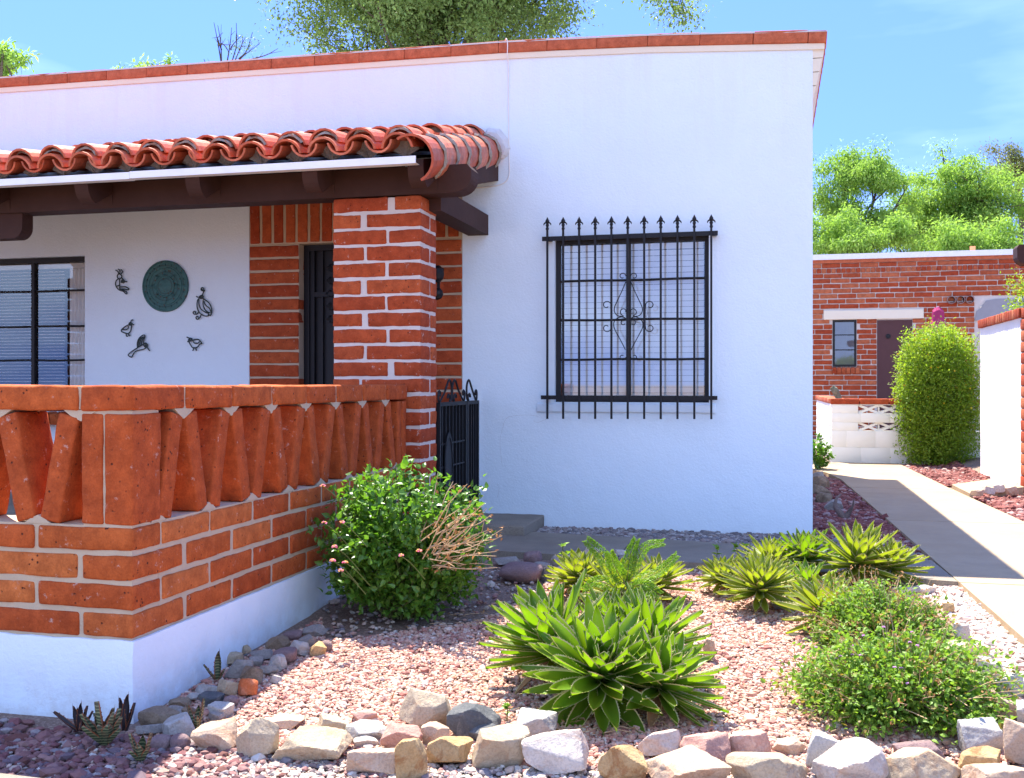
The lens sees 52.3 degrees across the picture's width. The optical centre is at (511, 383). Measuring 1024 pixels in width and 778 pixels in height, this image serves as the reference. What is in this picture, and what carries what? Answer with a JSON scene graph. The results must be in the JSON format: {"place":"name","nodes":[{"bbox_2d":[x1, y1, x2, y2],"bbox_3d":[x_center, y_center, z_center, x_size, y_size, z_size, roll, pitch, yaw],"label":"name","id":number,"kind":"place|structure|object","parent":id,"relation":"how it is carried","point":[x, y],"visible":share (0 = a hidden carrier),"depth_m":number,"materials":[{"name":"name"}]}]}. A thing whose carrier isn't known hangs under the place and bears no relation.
{"place":"outdoors","nodes":[
{"label":"outdoors","id":0,"kind":"place"},
{"bbox_2d":[0,437,1023,777],"bbox_3d":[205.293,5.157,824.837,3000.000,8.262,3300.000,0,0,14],"label":"ground","id":1,"kind":"structure","parent":0,"point":[398,625],"depth_m":5.51,"materials":[{"name":"soil"}]},
{"bbox_2d":[0,37,42,76],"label":"leafy tree","id":2,"kind":"object","parent":1,"relation":"on","point":[10,64],"visible":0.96,"depth_m":17.42,"materials":[{"name":"green plant"}]},
{"bbox_2d":[0,717,86,772],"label":"gravel","id":3,"kind":"structure","parent":1,"relation":"on","point":[18,756],"depth_m":3.89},
{"bbox_2d":[109,52,178,68],"bbox_3d":[-5.845,-2.076,17.038,1.506,6.559,1.656,0,0,-35],"label":"thin tree","id":4,"kind":"object","parent":1,"relation":"on","point":[147,63],"visible":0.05,"depth_m":16.82,"materials":[{"name":"green plant"}]},
{"bbox_2d":[0,722,358,777],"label":"purple gravel","id":5,"kind":"structure","parent":1,"relation":"on","point":[78,759],"depth_m":3.70,"materials":[{"name":"gravel"}]},
{"bbox_2d":[53,701,93,730],"bbox_3d":[-1.672,1.264,3.974,0.165,0.117,0.063,0,0,14],"label":"aloe","id":6,"kind":"object","parent":5,"relation":"on","point":[78,724],"visible":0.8,"depth_m":3.97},
{"bbox_2d":[78,701,122,745],"bbox_3d":[-1.503,1.240,3.806,0.155,0.175,0.134,0,0,-30],"label":"aloe","id":7,"kind":"object","parent":5,"relation":"on","point":[100,731],"visible":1,"depth_m":3.81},
{"bbox_2d":[128,733,152,761],"bbox_3d":[-1.312,1.278,3.677,0.090,0.108,0.075,0,0,-6],"label":"aloe","id":8,"kind":"object","parent":5,"relation":"on","point":[140,751],"visible":1,"depth_m":3.67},
{"bbox_2d":[0,384,406,723],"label":"porch wall","id":9,"kind":"structure","parent":1,"relation":"on","point":[158,547],"depth_m":4.32,"materials":[{"name":"brick"}]},
{"bbox_2d":[204,23,280,61],"bbox_3d":[-4.907,-2.707,18.937,1.428,7.815,0.347,0,0,9],"label":"bare tree","id":10,"kind":"object","parent":1,"relation":"on","point":[220,44],"visible":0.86,"depth_m":19.00,"materials":[{"name":"grey plant"}]},
{"bbox_2d":[272,726,353,760],"bbox_3d":[-0.714,1.296,3.747,0.255,0.106,0.197,0,0,14],"label":"stone","id":11,"kind":"object","parent":1,"relation":"on","point":[304,743],"visible":1,"depth_m":3.69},
{"bbox_2d":[333,195,436,533],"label":"brick pier","id":12,"kind":"structure","parent":1,"relation":"on","point":[384,290],"depth_m":7.25,"materials":[{"name":"brick"}]},
{"bbox_2d":[436,379,478,516],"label":"iron gate","id":13,"kind":"structure","parent":12,"relation":"attached to","point":[457,438],"depth_m":8.02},
{"bbox_2d":[305,454,503,622],"bbox_3d":[-0.573,0.821,5.504,1.030,0.877,1.143,0,0,-8],"label":"lantana","id":14,"kind":"object","parent":1,"relation":"on","point":[390,560],"visible":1,"depth_m":5.42,"materials":[{"name":"green plant"}]},
{"bbox_2d":[6,737,816,777],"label":"front gravel","id":15,"kind":"structure","parent":1,"relation":"on","point":[275,768],"depth_m":3.60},
{"bbox_2d":[190,717,237,749],"bbox_3d":[-1.084,1.293,3.832,0.168,0.113,0.119,0,0,14],"label":"stone","id":16,"kind":"object","parent":15,"relation":"on","point":[221,734],"visible":0.95,"depth_m":3.79,"materials":[{"name":"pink stone"}]},
{"bbox_2d":[235,718,278,757],"bbox_3d":[-0.915,1.280,3.762,0.115,0.151,0.125,0,0,-44],"label":"stone","id":17,"kind":"object","parent":15,"relation":"on","point":[257,736],"visible":0.91,"depth_m":3.73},
{"bbox_2d":[346,748,395,773],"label":"stone","id":18,"kind":"object","parent":15,"relation":"on","point":[376,760],"visible":0.88,"depth_m":3.57,"materials":[{"name":"pink stone"}]},
{"bbox_2d":[394,738,427,777],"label":"stone","id":19,"kind":"object","parent":15,"relation":"on","point":[411,760],"visible":0.98,"depth_m":3.52,"materials":[{"name":"stone"}]},
{"bbox_2d":[598,745,647,777],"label":"stone","id":20,"kind":"object","parent":15,"relation":"on","point":[622,761],"visible":1,"depth_m":3.48,"materials":[{"name":"stone"}]},
{"bbox_2d":[645,745,731,777],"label":"stone","id":21,"kind":"object","parent":15,"relation":"on","point":[689,761],"visible":0.98,"depth_m":3.44,"materials":[{"name":"white stone"}]},
{"bbox_2d":[725,752,809,777],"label":"stone","id":22,"kind":"object","parent":15,"relation":"on","point":[761,765],"visible":0.99,"depth_m":3.45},
{"bbox_2d":[810,737,888,777],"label":"stone","id":23,"kind":"object","parent":15,"relation":"on","point":[856,757],"visible":1,"depth_m":3.45,"materials":[{"name":"white stone"}]},
{"bbox_2d":[959,763,1023,777],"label":"stone","id":24,"kind":"object","parent":15,"relation":"on","point":[988,770],"visible":1,"depth_m":3.34,"materials":[{"name":"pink stone"}]},
{"bbox_2d":[0,30,826,534],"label":"house","id":25,"kind":"structure","parent":1,"relation":"on","point":[624,324],"depth_m":8.44,"materials":[{"name":"white paint"}]},
{"bbox_2d":[0,256,84,410],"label":"window","id":26,"kind":"structure","parent":25,"relation":"in","point":[42,300],"depth_m":9.75,"materials":[{"name":"glass"}]},
{"bbox_2d":[142,260,188,311],"bbox_3d":[-3.074,-0.862,9.238,0.457,0.457,0.032,0,0,14],"label":"wall plaque","id":27,"kind":"object","parent":25,"relation":"attached to","point":[165,285],"depth_m":9.23,"materials":[{"name":"green metal"}]},
{"bbox_2d":[0,123,510,240],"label":"porch roof","id":28,"kind":"structure","parent":25,"relation":"attached to","point":[453,167],"depth_m":7.34,"materials":[{"name":"ceramic"}]},
{"bbox_2d":[304,244,333,384],"bbox_3d":[-1.314,-0.073,8.953,0.987,2.247,0.080,0,0,14],"label":"door","id":29,"kind":"structure","parent":25,"relation":"in","point":[318,259],"depth_m":9.03,"materials":[{"name":"black metal"}]},
{"bbox_2d":[556,236,708,402],"bbox_3d":[0.970,-0.510,8.387,1.264,1.419,0.174,0,0,14],"label":"window","id":30,"kind":"structure","parent":25,"relation":"in","point":[652,245],"depth_m":8.36,"materials":[{"name":"glass"}]},
{"bbox_2d":[322,567,546,637],"bbox_3d":[-0.368,1.217,5.994,0.946,0.116,1.846,0,0,44],"label":"gravel scatter","id":31,"kind":"object","parent":1,"relation":"on","point":[490,583],"visible":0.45,"depth_m":5.66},
{"bbox_2d":[235,0,722,54],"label":"shade tree","id":32,"kind":"object","parent":1,"relation":"on","point":[406,23],"visible":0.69,"depth_m":18.45,"materials":[{"name":"green plant"}]},
{"bbox_2d":[441,513,543,535],"bbox_3d":[-0.147,1.149,8.168,0.675,0.188,0.700,0,0,14],"label":"stoop","id":33,"kind":"object","parent":1,"relation":"on","point":[519,524],"visible":0.36,"depth_m":7.96,"materials":[{"name":"grey concrete"}]},
{"bbox_2d":[499,561,542,583],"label":"stone","id":34,"kind":"object","parent":1,"relation":"on","point":[519,572],"visible":0.96,"depth_m":6.29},
{"bbox_2d":[125,563,1014,770],"bbox_3d":[0.469,1.251,5.096,3.298,0.195,3.295,0,0,14],"label":"gravel bed","id":35,"kind":"object","parent":1,"relation":"on","point":[457,657],"visible":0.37,"depth_m":4.51,"materials":[{"name":"gravel"}]},
{"bbox_2d":[118,693,135,730],"bbox_3d":[-1.468,1.248,3.964,0.062,0.146,0.046,0,0,14],"label":"aloe","id":36,"kind":"object","parent":35,"relation":"on","point":[126,715],"visible":0.91,"depth_m":3.97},
{"bbox_2d":[138,705,179,725],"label":"stone","id":37,"kind":"object","parent":35,"relation":"on","point":[156,714],"visible":0.59,"depth_m":4.00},
{"bbox_2d":[162,712,194,736],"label":"stone","id":38,"kind":"object","parent":35,"relation":"on","point":[178,723],"visible":0.66,"depth_m":3.91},
{"bbox_2d":[198,691,224,706],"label":"stone","id":39,"kind":"object","parent":35,"relation":"on","point":[209,697],"visible":0.66,"depth_m":4.24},
{"bbox_2d":[207,701,234,717],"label":"stone","id":40,"kind":"object","parent":35,"relation":"on","point":[227,708],"visible":0.77,"depth_m":4.12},
{"bbox_2d":[217,679,238,694],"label":"stone","id":41,"kind":"object","parent":35,"relation":"on","point":[227,687],"visible":0.81,"depth_m":4.36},
{"bbox_2d":[224,659,253,677],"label":"stone","id":42,"kind":"object","parent":35,"relation":"on","point":[235,669],"visible":0.73,"depth_m":4.58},
{"bbox_2d":[238,678,257,695],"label":"stone","id":43,"kind":"object","parent":35,"relation":"on","point":[247,686],"visible":1,"depth_m":4.35,"materials":[{"name":"orange stone"}]},
{"bbox_2d":[240,665,262,683],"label":"stone","id":44,"kind":"object","parent":35,"relation":"on","point":[252,672],"visible":0.74,"depth_m":4.51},
{"bbox_2d":[265,635,290,649],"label":"stone","id":45,"kind":"object","parent":35,"relation":"on","point":[278,642],"visible":0.81,"depth_m":4.99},
{"bbox_2d":[270,713,304,728],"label":"stone","id":46,"kind":"object","parent":35,"relation":"on","point":[285,721],"visible":0.84,"depth_m":4.00,"materials":[{"name":"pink stone"}]},
{"bbox_2d":[318,712,346,729],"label":"stone","id":47,"kind":"object","parent":35,"relation":"on","point":[331,720],"visible":0.47,"depth_m":3.89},
{"bbox_2d":[345,719,385,741],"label":"stone","id":48,"kind":"object","parent":35,"relation":"on","point":[376,729],"visible":0.74,"depth_m":3.87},
{"bbox_2d":[380,723,422,747],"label":"stone","id":49,"kind":"object","parent":35,"relation":"on","point":[394,735],"visible":0.66,"depth_m":3.77,"materials":[{"name":"pink stone"}]},
{"bbox_2d":[399,688,450,726],"bbox_3d":[-0.327,1.255,4.017,0.189,0.165,0.140,0,0,-30],"label":"stone","id":50,"kind":"object","parent":35,"relation":"on","point":[419,708],"visible":0.79,"depth_m":3.98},
{"bbox_2d":[421,721,449,744],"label":"stone","id":51,"kind":"object","parent":35,"relation":"on","point":[432,731],"visible":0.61,"depth_m":3.81,"materials":[{"name":"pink stone"}]},
{"bbox_2d":[426,736,472,762],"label":"stone","id":52,"kind":"object","parent":35,"relation":"on","point":[449,749],"visible":0.99,"depth_m":3.63,"materials":[{"name":"stone"}]},
{"bbox_2d":[446,702,501,736],"bbox_3d":[-0.142,1.270,3.930,0.182,0.131,0.142,0,0,14],"label":"stone","id":53,"kind":"object","parent":35,"relation":"on","point":[464,719],"visible":0.8,"depth_m":3.88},
{"bbox_2d":[472,723,529,769],"bbox_3d":[-0.038,1.279,3.662,0.207,0.140,0.147,0,0,-4],"label":"stone","id":54,"kind":"object","parent":35,"relation":"on","point":[496,746],"visible":0.98,"depth_m":3.61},
{"bbox_2d":[516,707,557,736],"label":"stone","id":55,"kind":"object","parent":35,"relation":"on","point":[535,721],"visible":0.56,"depth_m":3.85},
{"bbox_2d":[478,568,618,694],"bbox_3d":[0.177,1.058,4.453,0.628,0.522,0.621,0,0,-30],"label":"agave","id":56,"kind":"object","parent":35,"relation":"on","point":[520,634],"visible":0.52,"depth_m":4.40,"materials":[{"name":"green plant"}]},
{"bbox_2d":[521,729,588,774],"bbox_3d":[0.155,1.273,3.611,0.224,0.157,0.147,0,0,14],"label":"stone","id":57,"kind":"object","parent":35,"relation":"on","point":[560,752],"visible":1,"depth_m":3.56,"materials":[{"name":"white stone"}]},
{"bbox_2d":[544,547,605,598],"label":"agave","id":58,"kind":"object","parent":35,"relation":"on","point":[573,564],"visible":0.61,"depth_m":5.87,"materials":[{"name":"green plant"}]},
{"bbox_2d":[577,583,649,623],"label":"agave","id":59,"kind":"object","parent":35,"relation":"on","point":[605,604],"visible":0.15,"depth_m":4.77,"materials":[{"name":"green plant"}]},
{"bbox_2d":[582,536,680,600],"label":"feathery seedling","id":60,"kind":"object","parent":35,"relation":"on","point":[647,585],"visible":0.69,"depth_m":5.32,"materials":[{"name":"green plant"}]},
{"bbox_2d":[430,596,839,734],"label":"twig litter","id":61,"kind":"object","parent":35,"relation":"on","point":[613,729],"visible":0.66,"depth_m":4.04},
{"bbox_2d":[319,585,966,736],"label":"leaf litter","id":62,"kind":"object","parent":35,"relation":"on","point":[698,718],"visible":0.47,"depth_m":4.37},
{"bbox_2d":[599,582,716,659],"bbox_3d":[0.623,1.091,4.564,0.534,0.437,0.538,0,0,-3],"label":"agave","id":63,"kind":"object","parent":35,"relation":"on","point":[661,617],"visible":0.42,"depth_m":4.48,"materials":[{"name":"green plant"}]},
{"bbox_2d":[638,729,680,756],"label":"stone","id":64,"kind":"object","parent":35,"relation":"on","point":[659,742],"visible":0.85,"depth_m":3.67,"materials":[{"name":"white stone"}]},
{"bbox_2d":[593,621,728,726],"bbox_3d":[0.597,1.146,4.117,0.540,0.423,0.559,0,0,14],"label":"agave","id":65,"kind":"object","parent":35,"relation":"on","point":[669,696],"visible":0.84,"depth_m":4.02,"materials":[{"name":"green plant"}]},
{"bbox_2d":[637,551,694,602],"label":"agave","id":66,"kind":"object","parent":35,"relation":"on","point":[674,571],"visible":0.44,"depth_m":5.77,"materials":[{"name":"green plant"}]},
{"bbox_2d":[680,732,730,762],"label":"stone","id":67,"kind":"object","parent":35,"relation":"on","point":[717,745],"visible":0.43,"depth_m":3.61,"materials":[{"name":"pink stone"}]},
{"bbox_2d":[694,554,740,595],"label":"agave","id":68,"kind":"object","parent":35,"relation":"on","point":[711,571],"visible":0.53,"depth_m":5.96,"materials":[{"name":"green plant"}]},
{"bbox_2d":[729,729,770,751],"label":"stone","id":69,"kind":"object","parent":35,"relation":"on","point":[754,740],"visible":0.66,"depth_m":3.62,"materials":[{"name":"pink stone"}]},
{"bbox_2d":[714,546,802,614],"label":"agave","id":70,"kind":"object","parent":35,"relation":"on","point":[763,578],"visible":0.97,"depth_m":5.57,"materials":[{"name":"green plant"}]},
{"bbox_2d":[737,534,801,576],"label":"agave","id":71,"kind":"object","parent":35,"relation":"on","point":[769,544],"visible":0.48,"depth_m":6.14,"materials":[{"name":"green plant"}]},
{"bbox_2d":[772,736,805,754],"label":"stone","id":72,"kind":"object","parent":35,"relation":"on","point":[792,745],"visible":1,"depth_m":3.71,"materials":[{"name":"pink stone"}]},
{"bbox_2d":[775,527,839,575],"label":"agave","id":73,"kind":"object","parent":35,"relation":"on","point":[804,540],"visible":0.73,"depth_m":6.17,"materials":[{"name":"green plant"}]},
{"bbox_2d":[783,559,837,597],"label":"agave","id":74,"kind":"object","parent":35,"relation":"on","point":[805,570],"visible":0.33,"depth_m":5.78,"materials":[{"name":"green plant"}]},
{"bbox_2d":[805,730,837,766],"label":"stone","id":75,"kind":"object","parent":35,"relation":"on","point":[821,742],"visible":0.59,"depth_m":3.59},
{"bbox_2d":[803,565,970,650],"bbox_3d":[1.759,1.061,4.905,0.758,0.405,0.672,0,0,14],"label":"flowering shrub","id":76,"kind":"object","parent":35,"relation":"on","point":[867,601],"visible":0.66,"depth_m":4.82,"materials":[{"name":"green plant"}]},
{"bbox_2d":[760,609,1023,744],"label":"flowering shrub","id":77,"kind":"object","parent":35,"relation":"on","point":[874,681],"visible":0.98,"depth_m":3.93,"materials":[{"name":"green plant"}]},
{"bbox_2d":[891,740,944,758],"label":"stone","id":78,"kind":"object","parent":35,"relation":"on","point":[930,745],"visible":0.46,"depth_m":3.61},
{"bbox_2d":[957,717,1003,751],"bbox_3d":[1.650,1.250,3.673,0.141,0.134,0.098,0,0,2],"label":"stone","id":79,"kind":"object","parent":35,"relation":"on","point":[980,731],"visible":0.66,"depth_m":3.65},
{"bbox_2d":[518,590,684,736],"bbox_3d":[0.333,1.120,4.103,0.696,0.555,0.620,0,0,14],"label":"agave","id":80,"kind":"object","parent":1,"relation":"on","point":[580,653],"visible":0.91,"depth_m":4.05,"materials":[{"name":"green plant"}]},
{"bbox_2d":[569,553,673,599],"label":"agave","id":81,"kind":"object","parent":1,"relation":"on","point":[599,570],"visible":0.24,"depth_m":5.54,"materials":[{"name":"green plant"}]},
{"bbox_2d":[536,526,928,559],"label":"grey gravel","id":82,"kind":"structure","parent":1,"relation":"on","point":[713,536],"depth_m":7.94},
{"bbox_2d":[773,570,868,633],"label":"agave","id":83,"kind":"object","parent":1,"relation":"on","point":[808,592],"visible":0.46,"depth_m":5.19,"materials":[{"name":"green plant"}]},
{"bbox_2d":[806,519,909,589],"bbox_3d":[2.002,1.028,6.059,0.592,0.452,0.615,0,0,14],"label":"agave","id":84,"kind":"object","parent":1,"relation":"on","point":[858,546],"visible":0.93,"depth_m":6.00,"materials":[{"name":"green plant"}]},
{"bbox_2d":[813,195,936,254],"bbox_3d":[10.477,-2.235,31.872,4.543,6.887,3.576,0,0,43],"label":"palo verde tree","id":85,"kind":"object","parent":1,"relation":"on","point":[839,236],"visible":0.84,"depth_m":31.36,"materials":[{"name":"green plant"}]},
{"bbox_2d":[813,134,942,232],"bbox_3d":[11.348,-3.394,33.980,4.981,9.196,3.711,0,0,14],"label":"palo verde tree","id":86,"kind":"object","parent":1,"relation":"on","point":[859,174],"visible":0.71,"depth_m":33.46,"materials":[{"name":"green plant"}]},
{"bbox_2d":[815,395,980,464],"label":"block wall","id":87,"kind":"structure","parent":1,"relation":"on","point":[838,420],"depth_m":14.99,"materials":[{"name":"white paint"}]},
{"bbox_2d":[865,534,934,589],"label":"agave","id":88,"kind":"object","parent":1,"relation":"on","point":[905,554],"visible":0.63,"depth_m":6.01,"materials":[{"name":"green plant"}]},
{"bbox_2d":[813,246,1023,436],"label":"brick house","id":89,"kind":"structure","parent":1,"relation":"on","point":[867,307],"depth_m":23.27,"materials":[{"name":"red brick"}]},
{"bbox_2d":[833,320,855,366],"bbox_3d":[7.499,-0.903,23.515,0.513,1.055,0.060,0,0,14],"label":"window","id":90,"kind":"structure","parent":89,"relation":"in","point":[844,331],"depth_m":23.49,"materials":[{"name":"glass"}]},
{"bbox_2d":[877,320,911,430],"bbox_3d":[8.534,-0.057,23.260,0.741,2.714,0.096,0,0,14],"label":"door","id":91,"kind":"structure","parent":89,"relation":"in","point":[888,331],"depth_m":23.26,"materials":[{"name":"brown paint"}]},
{"bbox_2d":[886,747,960,777],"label":"stone","id":92,"kind":"object","parent":1,"relation":"on","point":[912,762],"visible":1,"depth_m":3.42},
{"bbox_2d":[889,315,980,466],"bbox_3d":[5.986,0.109,14.643,1.360,2.124,1.253,0,0,14],"label":"creosote bush","id":93,"kind":"object","parent":1,"relation":"on","point":[937,365],"visible":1,"depth_m":14.41,"materials":[{"name":"green plant"}]},
{"bbox_2d":[887,134,1023,252],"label":"palo verde tree","id":94,"kind":"object","parent":1,"relation":"on","point":[967,196],"visible":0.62,"depth_m":34.25,"materials":[{"name":"green plant"}]},
{"bbox_2d":[896,210,1023,251],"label":"palo verde tree","id":95,"kind":"object","parent":1,"relation":"on","point":[959,236],"visible":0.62,"depth_m":30.63,"materials":[{"name":"green plant"}]},
{"bbox_2d":[910,584,1023,699],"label":"gravel","id":96,"kind":"structure","parent":1,"relation":"on","point":[984,624],"depth_m":5.03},
{"bbox_2d":[995,673,1023,697],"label":"stone","id":97,"kind":"object","parent":96,"relation":"on","point":[1014,689],"visible":0.5,"depth_m":4.03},
{"bbox_2d":[958,746,1000,767],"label":"stone","id":98,"kind":"object","parent":1,"relation":"on","point":[980,754],"visible":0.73,"depth_m":3.45,"materials":[{"name":"stone"}]},
{"bbox_2d":[973,136,1023,243],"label":"olive tree","id":99,"kind":"object","parent":1,"relation":"on","point":[1015,152],"visible":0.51,"depth_m":39.91,"materials":[{"name":"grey plant"}]},
{"bbox_2d":[978,308,1023,485],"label":"wing wall","id":100,"kind":"structure","parent":1,"relation":"on","point":[1002,396],"depth_m":11.41,"materials":[{"name":"white paint"}]},
{"bbox_2d":[998,267,1023,311],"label":"creosote bush","id":101,"kind":"object","parent":1,"relation":"on","point":[1018,295],"visible":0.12,"depth_m":12.91,"materials":[{"name":"green plant"}]},
{"bbox_2d":[1003,718,1023,764],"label":"stone","id":102,"kind":"object","parent":1,"relation":"on","point":[1013,736],"visible":1,"depth_m":3.52,"materials":[{"name":"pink stone"}]},
{"bbox_2d":[0,0,1023,253],"label":"sky","id":103,"kind":"structure","parent":0,"point":[910,73],"materials":[{"name":"blue"}]},
{"bbox_2d":[475,532,632,561],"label":"path","id":104,"kind":"structure","parent":0,"point":[546,545],"depth_m":7.38,"materials":[{"name":"grey concrete"}]},
{"bbox_2d":[618,538,957,586],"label":"path","id":105,"kind":"structure","parent":0,"point":[693,554],"depth_m":6.87,"materials":[{"name":"grey concrete"}]},
{"bbox_2d":[813,475,924,556],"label":"maroon gravel","id":106,"kind":"structure","parent":0,"point":[864,514],"depth_m":8.96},
{"bbox_2d":[813,462,951,489],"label":"sidewalk","id":107,"kind":"structure","parent":0,"point":[876,475],"depth_m":12.69,"materials":[{"name":"concrete"}]},
{"bbox_2d":[813,433,835,468],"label":"leafy shrub","id":108,"kind":"object","parent":107,"relation":"on","point":[820,461],"visible":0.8,"depth_m":13.69,"materials":[{"name":"green plant"}]},
{"bbox_2d":[851,487,1023,523],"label":"sidewalk","id":109,"kind":"structure","parent":0,"point":[943,505],"depth_m":9.57,"materials":[{"name":"concrete"}]},
{"bbox_2d":[888,520,1023,586],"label":"sidewalk","id":110,"kind":"structure","parent":0,"point":[975,552],"depth_m":7.18,"materials":[{"name":"concrete"}]},
{"bbox_2d":[900,461,1023,520],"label":"gravel","id":111,"kind":"structure","parent":0,"point":[956,472],"depth_m":12.22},
{"bbox_2d":[952,478,1023,497],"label":"path","id":112,"kind":"structure","parent":0,"point":[966,488],"depth_m":11.11,"materials":[{"name":"concrete"}]},
{"bbox_2d":[960,583,1023,647],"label":"sidewalk","id":113,"kind":"structure","parent":0,"point":[1002,604],"depth_m":5.39,"materials":[{"name":"concrete"}]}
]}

